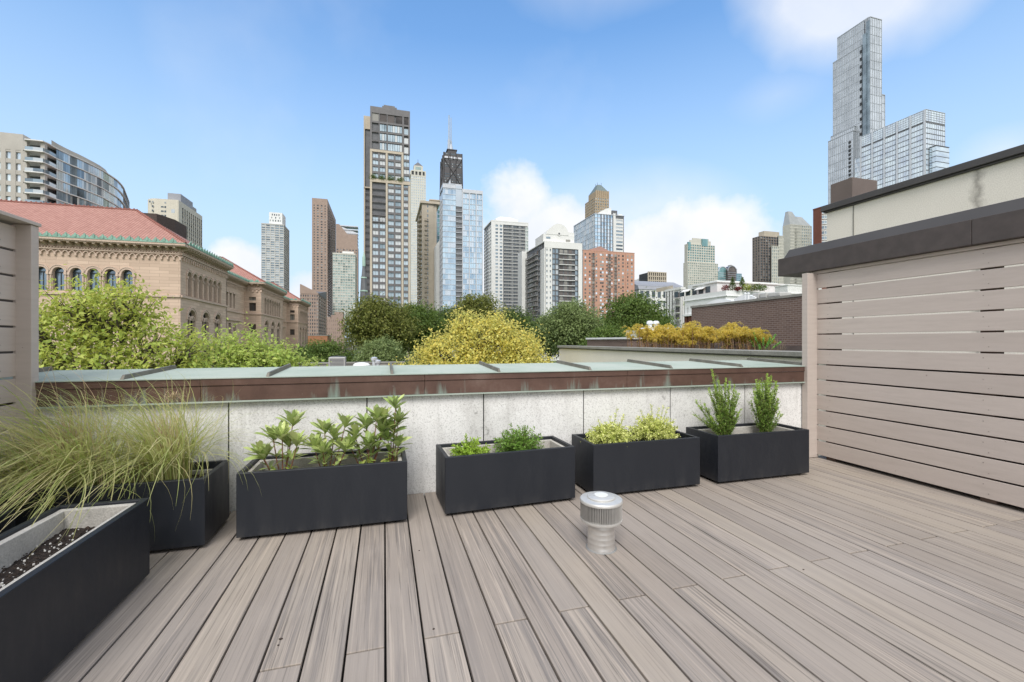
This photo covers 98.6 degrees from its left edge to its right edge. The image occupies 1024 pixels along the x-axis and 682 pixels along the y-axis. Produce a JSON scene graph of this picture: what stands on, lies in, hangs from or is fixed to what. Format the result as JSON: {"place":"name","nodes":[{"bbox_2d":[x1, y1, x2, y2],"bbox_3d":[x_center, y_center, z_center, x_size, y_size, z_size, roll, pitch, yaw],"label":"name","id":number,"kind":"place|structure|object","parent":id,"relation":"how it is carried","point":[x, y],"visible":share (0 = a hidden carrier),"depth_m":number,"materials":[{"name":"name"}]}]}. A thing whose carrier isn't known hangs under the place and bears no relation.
{"place":"outdoors","nodes":[
{"label":"outdoors","id":0,"kind":"place"},
{"bbox_2d":[0,199,310,369],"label":"library building","id":1,"kind":"structure","parent":0,"point":[201,286],"depth_m":87.69,"materials":[{"name":"stone"}]},
{"bbox_2d":[39,267,46,289],"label":"window","id":2,"kind":"structure","parent":1,"relation":"in","point":[42,276],"depth_m":80.98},
{"bbox_2d":[55,268,63,289],"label":"window","id":3,"kind":"structure","parent":1,"relation":"in","point":[59,276],"depth_m":81.70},
{"bbox_2d":[73,268,81,290],"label":"window","id":4,"kind":"structure","parent":1,"relation":"in","point":[77,272],"depth_m":82.42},
{"bbox_2d":[90,269,98,290],"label":"window","id":5,"kind":"structure","parent":1,"relation":"in","point":[93,272],"depth_m":83.13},
{"bbox_2d":[107,270,115,289],"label":"window","id":6,"kind":"structure","parent":1,"relation":"in","point":[111,273],"depth_m":83.90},
{"bbox_2d":[148,193,201,247],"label":"cream tower","id":7,"kind":"structure","parent":0,"point":[180,208],"depth_m":306.03,"materials":[{"name":"concrete"}]},
{"bbox_2d":[261,212,288,291],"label":"gridded tower","id":8,"kind":"structure","parent":0,"point":[274,249],"depth_m":558.06,"materials":[{"name":"white paint"}]},
{"bbox_2d":[262,214,288,291],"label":"window","id":9,"kind":"structure","parent":8,"relation":"in","point":[272,214],"depth_m":555.72,"materials":[{"name":"glass"}]},
{"bbox_2d":[300,284,326,334],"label":"slant roof block","id":10,"kind":"structure","parent":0,"point":[317,316],"depth_m":419.57,"materials":[{"name":"pink stone"}]},
{"bbox_2d":[308,335,330,345],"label":"orange low building","id":11,"kind":"structure","parent":0,"point":[326,338],"depth_m":288.65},
{"bbox_2d":[312,198,335,316],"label":"slender tower","id":12,"kind":"structure","parent":0,"point":[323,234],"depth_m":598.82,"materials":[{"name":"concrete"}]},
{"bbox_2d":[314,205,333,316],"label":"window","id":13,"kind":"structure","parent":12,"relation":"in","point":[314,205],"depth_m":599.86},
{"bbox_2d":[327,312,351,352],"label":"old brick block","id":14,"kind":"structure","parent":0,"point":[333,327],"depth_m":328.44,"materials":[{"name":"brick"}]},
{"bbox_2d":[276,361,404,366],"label":"flat roof building","id":15,"kind":"structure","parent":0,"point":[352,363],"depth_m":25.76,"materials":[{"name":"grey brick"}]},
{"bbox_2d":[329,356,345,365],"bbox_3d":[-9.699,1.258,24.493,0.840,0.845,0.855,0,0,-16],"label":"air conditioner","id":16,"kind":"object","parent":15,"relation":"on","point":[338,360],"visible":0.68,"depth_m":24.11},
{"bbox_2d":[333,251,356,349],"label":"office slab","id":17,"kind":"structure","parent":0,"point":[344,279],"depth_m":497.11,"materials":[{"name":"concrete"}]},
{"bbox_2d":[333,254,356,317],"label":"window","id":18,"kind":"structure","parent":17,"relation":"in","point":[338,264],"depth_m":495.12,"materials":[{"name":"glass"}]},
{"bbox_2d":[336,224,358,309],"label":"stepped wing tower","id":19,"kind":"structure","parent":0,"point":[346,237],"depth_m":617.69,"materials":[{"name":"concrete"}]},
{"bbox_2d":[358,252,367,354],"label":"church spire","id":20,"kind":"structure","parent":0,"point":[363,288],"depth_m":189.11,"materials":[{"name":"grey metal"}]},
{"bbox_2d":[255,496,515,681],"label":"deck base","id":21,"kind":"object","parent":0,"point":[385,660],"depth_m":1.96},
{"bbox_2d":[0,247,12,353],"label":"screen wall","id":22,"kind":"structure","parent":21,"relation":"on","point":[3,352],"depth_m":2.91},
{"bbox_2d":[0,358,804,511],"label":"parapet wall","id":23,"kind":"structure","parent":21,"relation":"on","point":[456,403],"depth_m":3.48,"materials":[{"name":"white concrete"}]},
{"bbox_2d":[40,455,1023,681],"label":"deck","id":24,"kind":"structure","parent":21,"relation":"on","point":[898,578],"depth_m":2.04,"materials":[{"name":"wood"}]},
{"bbox_2d":[0,510,14,533],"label":"planter box","id":25,"kind":"object","parent":24,"relation":"on","point":[10,525],"visible":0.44,"depth_m":2.00,"materials":[{"name":"metal"}]},
{"bbox_2d":[0,210,41,487],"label":"slatted fence","id":26,"kind":"object","parent":24,"relation":"on","point":[19,236],"visible":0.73,"depth_m":2.69,"materials":[{"name":"paint"}]},
{"bbox_2d":[0,498,149,681],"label":"planter box","id":27,"kind":"object","parent":24,"relation":"on","point":[68,593],"visible":0.99,"depth_m":1.73,"materials":[{"name":"metal"}]},
{"bbox_2d":[0,460,228,550],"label":"planter box","id":28,"kind":"object","parent":24,"relation":"on","point":[208,513],"visible":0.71,"depth_m":2.46,"materials":[{"name":"metal"}]},
{"bbox_2d":[0,349,202,554],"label":"ornamental grass","id":29,"kind":"object","parent":28,"relation":"in","point":[56,438],"depth_m":2.36,"materials":[{"name":"plant"}]},
{"bbox_2d":[7,362,274,533],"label":"ornamental grass","id":30,"kind":"object","parent":28,"relation":"in","point":[170,440],"depth_m":2.56,"materials":[{"name":"plant"}]},
{"bbox_2d":[236,447,406,537],"bbox_3d":[-1.206,0.979,2.918,0.978,0.400,0.413,0,0,-16],"label":"planter box","id":31,"kind":"object","parent":24,"relation":"on","point":[350,491],"visible":0.99,"depth_m":2.72,"materials":[{"name":"metal"}]},
{"bbox_2d":[243,409,313,469],"bbox_3d":[-1.468,0.676,2.790,0.409,0.474,0.268,0,0,-30],"label":"broadleaf shrub","id":32,"kind":"object","parent":31,"relation":"on","point":[282,434],"visible":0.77,"depth_m":2.80,"materials":[{"name":"plant"}]},
{"bbox_2d":[298,413,360,466],"bbox_3d":[-1.197,0.689,2.888,0.389,0.447,0.259,0,0,-22],"label":"broadleaf shrub","id":33,"kind":"object","parent":31,"relation":"on","point":[317,444],"visible":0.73,"depth_m":2.89,"materials":[{"name":"plant"}]},
{"bbox_2d":[334,404,396,463],"bbox_3d":[-0.983,0.670,2.986,0.398,0.486,0.292,0,0,7],"label":"broadleaf shrub","id":34,"kind":"object","parent":31,"relation":"on","point":[370,442],"visible":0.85,"depth_m":2.97,"materials":[{"name":"plant"}]},
{"bbox_2d":[379,394,412,461],"bbox_3d":[-0.816,0.641,3.040,0.261,0.541,0.238,0,0,-16],"label":"broadleaf shrub","id":35,"kind":"object","parent":31,"relation":"on","point":[399,416],"visible":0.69,"depth_m":3.05,"materials":[{"name":"plant"}]},
{"bbox_2d":[436,436,574,513],"bbox_3d":[-0.053,0.979,3.289,0.964,0.400,0.403,0,0,-19],"label":"planter box","id":36,"kind":"object","parent":24,"relation":"on","point":[473,482],"visible":1,"depth_m":3.10,"materials":[{"name":"metal"}]},
{"bbox_2d":[450,433,490,455],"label":"shrub","id":37,"kind":"object","parent":36,"relation":"in","point":[469,448],"visible":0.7,"depth_m":3.15,"materials":[{"name":"plant"}]},
{"bbox_2d":[492,423,544,451],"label":"shrub","id":38,"kind":"object","parent":36,"relation":"on","point":[518,440],"visible":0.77,"depth_m":3.32,"materials":[{"name":"plant"}]},
{"bbox_2d":[580,491,622,554],"bbox_3d":[0.510,1.028,2.520,0.242,0.303,0.242,0,0,-16],"label":"roof vent","id":39,"kind":"object","parent":24,"relation":"on","point":[601,514],"visible":1,"depth_m":2.45,"materials":[{"name":"metal"}]},
{"bbox_2d":[572,430,699,492],"bbox_3d":[1.009,0.979,3.623,0.949,0.400,0.403,0,0,-16],"label":"planter box","id":40,"kind":"object","parent":24,"relation":"on","point":[633,465],"visible":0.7,"depth_m":3.43,"materials":[{"name":"metal"}]},
{"bbox_2d":[584,406,635,443],"bbox_3d":[0.780,0.676,3.552,0.480,0.305,0.403,0,0,-16],"label":"variegated shrub","id":41,"kind":"object","parent":40,"relation":"on","point":[613,433],"visible":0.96,"depth_m":3.49,"materials":[{"name":"plant"}]},
{"bbox_2d":[626,404,680,440],"bbox_3d":[1.169,0.677,3.677,0.480,0.303,0.384,0,0,-16],"label":"variegated shrub","id":42,"kind":"object","parent":40,"relation":"on","point":[653,428],"visible":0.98,"depth_m":3.63,"materials":[{"name":"plant"}]},
{"bbox_2d":[686,422,808,482],"bbox_3d":[2.096,0.979,3.937,0.966,0.400,0.405,0,0,-16],"label":"planter box","id":43,"kind":"object","parent":24,"relation":"on","point":[742,451],"visible":0.98,"depth_m":3.75,"materials":[{"name":"metal"}]},
{"bbox_2d":[692,369,740,434],"bbox_3d":[1.802,0.547,3.871,0.546,0.611,0.176,0,0,-16],"label":"upright shrub","id":44,"kind":"object","parent":43,"relation":"on","point":[726,419],"visible":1,"depth_m":3.87,"materials":[{"name":"plant"}]},
{"bbox_2d":[748,373,784,431],"bbox_3d":[2.325,0.572,4.023,0.332,0.561,0.226,0,0,16],"label":"upright shrub","id":45,"kind":"object","parent":43,"relation":"on","point":[766,408],"visible":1,"depth_m":4.01,"materials":[{"name":"plant"}]},
{"bbox_2d":[802,238,1023,507],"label":"slatted fence","id":46,"kind":"object","parent":24,"relation":"on","point":[992,342],"visible":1,"depth_m":3.57,"materials":[{"name":"paint"}]},
{"bbox_2d":[778,197,1023,277],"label":"roof canopy","id":47,"kind":"object","parent":46,"relation":"on","point":[997,222],"visible":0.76,"depth_m":3.60,"materials":[{"name":"paint"}]},
{"bbox_2d":[826,364,1023,486],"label":"roof upstand","id":48,"kind":"object","parent":21,"relation":"on","point":[928,408],"depth_m":3.69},
{"bbox_2d":[364,105,409,360],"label":"balcony tower","id":49,"kind":"structure","parent":0,"point":[387,203],"depth_m":224.22,"materials":[{"name":"concrete"}]},
{"bbox_2d":[380,124,407,306],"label":"window","id":50,"kind":"structure","parent":49,"relation":"in","point":[396,129],"depth_m":224.81,"materials":[{"name":"glass"}]},
{"bbox_2d":[410,162,425,305],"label":"pointed tower","id":51,"kind":"structure","parent":0,"point":[417,183],"depth_m":621.88,"materials":[{"name":"concrete"}]},
{"bbox_2d":[414,177,424,303],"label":"window","id":52,"kind":"structure","parent":51,"relation":"in","point":[416,177],"depth_m":622.69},
{"bbox_2d":[415,199,439,355],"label":"cream balcony tower","id":53,"kind":"structure","parent":0,"point":[426,219],"depth_m":286.70,"materials":[{"name":"concrete"}]},
{"bbox_2d":[439,116,462,199],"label":"tapering tower","id":54,"kind":"structure","parent":0,"point":[451,166],"depth_m":805.09,"materials":[{"name":"metal"}]},
{"bbox_2d":[351,351,556,364],"bbox_3d":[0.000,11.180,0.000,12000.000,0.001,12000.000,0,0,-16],"label":"ground","id":55,"kind":"structure","parent":0,"point":[424,359],"depth_m":240.28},
{"bbox_2d":[0,132,29,200],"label":"concrete building","id":56,"kind":"structure","parent":55,"relation":"on","point":[11,166],"depth_m":140.33,"materials":[{"name":"concrete"}]},
{"bbox_2d":[23,138,129,208],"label":"curved glass building","id":57,"kind":"structure","parent":55,"relation":"on","point":[54,172],"depth_m":147.64,"materials":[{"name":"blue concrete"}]},
{"bbox_2d":[39,264,231,369],"bbox_3d":[-10.526,4.675,11.468,4.936,13.014,5.575,0,0,33],"label":"street tree","id":58,"kind":"object","parent":55,"relation":"on","point":[86,323],"visible":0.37,"depth_m":11.23,"materials":[{"name":"green plant"}]},
{"bbox_2d":[165,312,330,367],"bbox_3d":[-8.817,5.109,14.472,5.317,12.145,5.116,0,0,-44],"label":"street tree","id":59,"kind":"object","parent":55,"relation":"on","point":[238,353],"visible":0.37,"depth_m":14.31,"materials":[{"name":"green plant"}]},
{"bbox_2d":[292,333,357,361],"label":"park tree","id":60,"kind":"object","parent":55,"relation":"on","point":[326,350],"visible":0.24,"depth_m":60.92,"materials":[{"name":"green plant"}]},
{"bbox_2d":[349,330,412,364],"bbox_3d":[-11.214,5.102,37.936,5.636,12.162,5.691,0,0,-16],"label":"park tree","id":61,"kind":"object","parent":55,"relation":"on","point":[381,349],"visible":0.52,"depth_m":37.05,"materials":[{"name":"green plant"}]},
{"bbox_2d":[335,291,429,360],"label":"park tree","id":62,"kind":"object","parent":55,"relation":"on","point":[373,319],"visible":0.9,"depth_m":44.34,"materials":[{"name":"green plant"}]},
{"bbox_2d":[401,299,452,363],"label":"park tree","id":63,"kind":"object","parent":55,"relation":"on","point":[430,317],"visible":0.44,"depth_m":50.22,"materials":[{"name":"green plant"}]},
{"bbox_2d":[434,240,439,318],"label":"white party wall","id":64,"kind":"structure","parent":55,"relation":"on","point":[437,274],"depth_m":275.38,"materials":[{"name":"concrete"}]},
{"bbox_2d":[388,303,560,364],"bbox_3d":[-1.192,4.911,15.089,6.511,12.542,6.230,0,0,19],"label":"street tree","id":65,"kind":"object","parent":55,"relation":"on","point":[513,350],"visible":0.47,"depth_m":15.10,"materials":[{"name":"yellow plant"}]},
{"bbox_2d":[439,289,514,362],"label":"park tree","id":66,"kind":"object","parent":55,"relation":"on","point":[469,302],"visible":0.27,"depth_m":48.69,"materials":[{"name":"green plant"}]},
{"bbox_2d":[499,305,537,350],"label":"park tree","id":67,"kind":"object","parent":55,"relation":"on","point":[526,318],"visible":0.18,"depth_m":64.65,"materials":[{"name":"green plant"}]},
{"bbox_2d":[524,313,566,362],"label":"park tree","id":68,"kind":"object","parent":55,"relation":"on","point":[542,341],"visible":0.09,"depth_m":43.23,"materials":[{"name":"green plant"}]},
{"bbox_2d":[530,295,606,356],"bbox_3d":[5.452,3.478,40.329,7.310,15.410,6.742,0,0,29],"label":"park tree","id":69,"kind":"object","parent":55,"relation":"on","point":[566,323],"visible":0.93,"depth_m":38.78,"materials":[{"name":"green plant"}]},
{"bbox_2d":[575,320,625,345],"bbox_3d":[6.672,4.863,31.011,4.781,12.640,5.148,0,0,-16],"label":"park tree","id":70,"kind":"object","parent":55,"relation":"on","point":[604,332],"visible":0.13,"depth_m":30.45,"materials":[{"name":"green plant"}]},
{"bbox_2d":[595,288,681,336],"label":"park tree","id":71,"kind":"object","parent":55,"relation":"on","point":[630,311],"visible":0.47,"depth_m":44.52,"materials":[{"name":"green plant"}]},
{"bbox_2d":[586,330,691,347],"bbox_3d":[7.997,5.297,27.042,5.150,11.765,5.100,0,0,-16],"label":"brick annex","id":72,"kind":"object","parent":55,"relation":"on","point":[617,341],"visible":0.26,"depth_m":25.05,"materials":[{"name":"white paint"}]},
{"bbox_2d":[656,285,685,329],"bbox_3d":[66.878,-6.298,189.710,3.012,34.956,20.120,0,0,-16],"label":"white midrise","id":73,"kind":"structure","parent":55,"relation":"on","point":[676,305],"depth_m":183.89,"materials":[{"name":"concrete"}]},
{"bbox_2d":[557,345,825,455],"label":"stucco wall","id":74,"kind":"structure","parent":55,"relation":"on","point":[573,354],"depth_m":10.73,"materials":[{"name":"paint"}]},
{"bbox_2d":[690,293,826,350],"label":"brick building","id":75,"kind":"structure","parent":55,"relation":"on","point":[780,317],"depth_m":16.89,"materials":[{"name":"brick"}]},
{"bbox_2d":[813,207,826,288],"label":"bay window block","id":76,"kind":"structure","parent":55,"relation":"on","point":[819,226],"depth_m":262.96,"materials":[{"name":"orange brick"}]},
{"bbox_2d":[821,144,1023,353],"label":"stucco building","id":77,"kind":"structure","parent":55,"relation":"on","point":[856,206],"depth_m":8.46,"materials":[{"name":"paint"}]},
{"bbox_2d":[439,181,482,356],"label":"blue glass tower","id":78,"kind":"structure","parent":0,"point":[461,235],"depth_m":265.30,"materials":[{"name":"glass"}]},
{"bbox_2d":[443,193,481,308],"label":"window","id":79,"kind":"structure","parent":78,"relation":"in","point":[473,196],"depth_m":266.97,"materials":[{"name":"glass"}]},
{"bbox_2d":[484,217,528,350],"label":"white balcony tower","id":80,"kind":"structure","parent":0,"point":[505,241],"depth_m":374.61,"materials":[{"name":"paint"}]},
{"bbox_2d":[486,227,501,308],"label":"window","id":81,"kind":"structure","parent":80,"relation":"in","point":[490,227],"depth_m":379.06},
{"bbox_2d":[0,0,1023,300],"label":"sky","id":82,"kind":"structure","parent":0,"point":[712,120],"materials":[{"name":"blue"}]},
{"bbox_2d":[518,224,581,360],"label":"gabled tower","id":83,"kind":"structure","parent":0,"point":[549,268],"depth_m":255.09,"materials":[{"name":"concrete"}]},
{"bbox_2d":[528,249,570,323],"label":"window","id":84,"kind":"structure","parent":83,"relation":"in","point":[553,302],"depth_m":265.79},
{"bbox_2d":[585,183,608,218],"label":"pyramid roof tower","id":85,"kind":"structure","parent":0,"point":[598,199],"depth_m":625.83,"materials":[{"name":"beige stone"}]},
{"bbox_2d":[574,208,623,251],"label":"fin glass tower","id":86,"kind":"structure","parent":0,"point":[604,228],"depth_m":426.13,"materials":[{"name":"glass"}]},
{"bbox_2d":[574,215,611,250],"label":"window","id":87,"kind":"structure","parent":86,"relation":"in","point":[580,225],"depth_m":433.75,"materials":[{"name":"glass"}]},
{"bbox_2d":[582,246,634,319],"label":"orange brick block","id":88,"kind":"structure","parent":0,"point":[607,274],"depth_m":345.17,"materials":[{"name":"brick"}]},
{"bbox_2d":[585,253,632,317],"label":"window","id":89,"kind":"structure","parent":88,"relation":"in","point":[591,303],"depth_m":348.44,"materials":[{"name":"glass"}]},
{"bbox_2d":[639,271,666,281],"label":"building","id":90,"kind":"structure","parent":0,"point":[655,276],"depth_m":520.97,"materials":[{"name":"concrete"}]},
{"bbox_2d":[634,281,685,315],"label":"grey roof building","id":91,"kind":"structure","parent":0,"point":[643,286],"depth_m":367.93,"materials":[{"name":"concrete"}]},
{"bbox_2d":[683,238,717,295],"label":"stepped green tower","id":92,"kind":"structure","parent":0,"point":[700,265],"depth_m":607.88,"materials":[{"name":"concrete"}]},
{"bbox_2d":[718,266,726,280],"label":"arched tower","id":93,"kind":"structure","parent":0,"point":[722,273],"depth_m":879.79,"materials":[{"name":"glass"}]},
{"bbox_2d":[726,266,736,280],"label":"arched tower","id":94,"kind":"structure","parent":0,"point":[731,271],"depth_m":879.68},
{"bbox_2d":[674,280,796,326],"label":"terraced building","id":95,"kind":"structure","parent":0,"point":[704,293],"depth_m":141.61,"materials":[{"name":"white paint"}]},
{"bbox_2d":[752,231,778,282],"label":"brown grid tower","id":96,"kind":"structure","parent":0,"point":[763,242],"depth_m":483.58,"materials":[{"name":"beige stone"}]},
{"bbox_2d":[770,246,779,283],"bbox_3d":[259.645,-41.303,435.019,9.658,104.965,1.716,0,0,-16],"label":"stepped block","id":97,"kind":"structure","parent":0,"point":[774,263],"depth_m":434.28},
{"bbox_2d":[777,235,783,283],"bbox_3d":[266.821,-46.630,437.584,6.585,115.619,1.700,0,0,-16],"label":"stepped block","id":98,"kind":"structure","parent":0,"point":[780,241],"depth_m":437.16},
{"bbox_2d":[783,211,811,284],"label":"peaked tower","id":99,"kind":"structure","parent":0,"point":[797,232],"depth_m":443.96,"materials":[{"name":"concrete"}]},
{"bbox_2d":[774,284,821,294],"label":"roof edge block","id":100,"kind":"structure","parent":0,"point":[794,289],"depth_m":105.78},
{"bbox_2d":[828,16,884,203],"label":"glass skyscraper","id":101,"kind":"structure","parent":0,"point":[858,104],"depth_m":411.76,"materials":[{"name":"glass"}]},
{"bbox_2d":[829,134,847,203],"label":"window","id":102,"kind":"structure","parent":101,"relation":"in","point":[845,134],"depth_m":423.91,"materials":[{"name":"glass"}]},
{"bbox_2d":[833,48,858,156],"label":"window","id":103,"kind":"structure","parent":101,"relation":"in","point":[857,48],"depth_m":420.51,"materials":[{"name":"glass"}]},
{"bbox_2d":[838,21,863,58],"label":"window","id":104,"kind":"structure","parent":101,"relation":"in","point":[863,21],"depth_m":417.44,"materials":[{"name":"glass"}]},
{"bbox_2d":[869,18,880,130],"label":"window","id":105,"kind":"structure","parent":101,"relation":"in","point":[869,18],"depth_m":402.63,"materials":[{"name":"glass"}]},
{"bbox_2d":[855,109,949,188],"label":"glass office slab","id":106,"kind":"structure","parent":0,"point":[909,147],"depth_m":343.73,"materials":[{"name":"glass"}]},
{"bbox_2d":[862,110,944,188],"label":"window","id":107,"kind":"structure","parent":106,"relation":"in","point":[929,125],"depth_m":345.90,"materials":[{"name":"glass"}]},
{"bbox_3d":[6.649,6.055,14.421,6.900,10.250,7.600,0,0,-16],"label":"planted roof","id":108,"kind":"object","parent":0,"visible":0},
{"bbox_2d":[622,326,655,346],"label":"goldenrod plant","id":109,"kind":"object","parent":108,"relation":"on","point":[635,333],"visible":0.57,"depth_m":13.52,"materials":[{"name":"plant"}]},
{"bbox_2d":[630,323,668,347],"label":"goldenrod plant","id":110,"kind":"object","parent":108,"relation":"on","point":[643,332],"visible":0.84,"depth_m":13.12,"materials":[{"name":"plant"}]},
{"bbox_2d":[643,323,675,347],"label":"goldenrod plant","id":111,"kind":"object","parent":108,"relation":"on","point":[667,331],"visible":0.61,"depth_m":13.06,"materials":[{"name":"plant"}]},
{"bbox_2d":[653,327,689,347],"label":"goldenrod plant","id":112,"kind":"object","parent":108,"relation":"on","point":[672,334],"visible":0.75,"depth_m":13.04,"materials":[{"name":"plant"}]},
{"bbox_2d":[668,330,696,347],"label":"goldenrod plant","id":113,"kind":"object","parent":108,"relation":"on","point":[681,343],"visible":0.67,"depth_m":13.06,"materials":[{"name":"plant"}]},
{"bbox_2d":[668,321,712,348],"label":"goldenrod plant","id":114,"kind":"object","parent":108,"relation":"on","point":[700,331],"visible":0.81,"depth_m":13.05,"materials":[{"name":"plant"}]},
{"bbox_2d":[684,325,720,348],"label":"goldenrod plant","id":115,"kind":"object","parent":108,"relation":"on","point":[704,339],"visible":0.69,"depth_m":13.10,"materials":[{"name":"plant"}]},
{"bbox_2d":[701,329,741,348],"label":"goldenrod plant","id":116,"kind":"object","parent":108,"relation":"on","point":[724,340],"visible":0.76,"depth_m":12.91,"materials":[{"name":"plant"}]},
{"bbox_2d":[720,326,748,349],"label":"goldenrod plant","id":117,"kind":"object","parent":108,"relation":"on","point":[732,335],"visible":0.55,"depth_m":12.75,"materials":[{"name":"plant"}]},
{"bbox_2d":[735,326,763,349],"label":"goldenrod plant","id":118,"kind":"object","parent":108,"relation":"on","point":[742,336],"visible":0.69,"depth_m":12.79,"materials":[{"name":"plant"}]},
{"bbox_2d":[740,327,769,349],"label":"goldenrod plant","id":119,"kind":"object","parent":108,"relation":"on","point":[759,337],"visible":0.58,"depth_m":12.83,"materials":[{"name":"plant"}]},
{"bbox_2d":[749,332,780,349],"bbox_3d":[7.306,0.331,12.775,0.812,1.205,0.580,0,0,21],"label":"sumac sapling","id":120,"kind":"object","parent":108,"relation":"on","point":[767,343],"visible":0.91,"depth_m":12.71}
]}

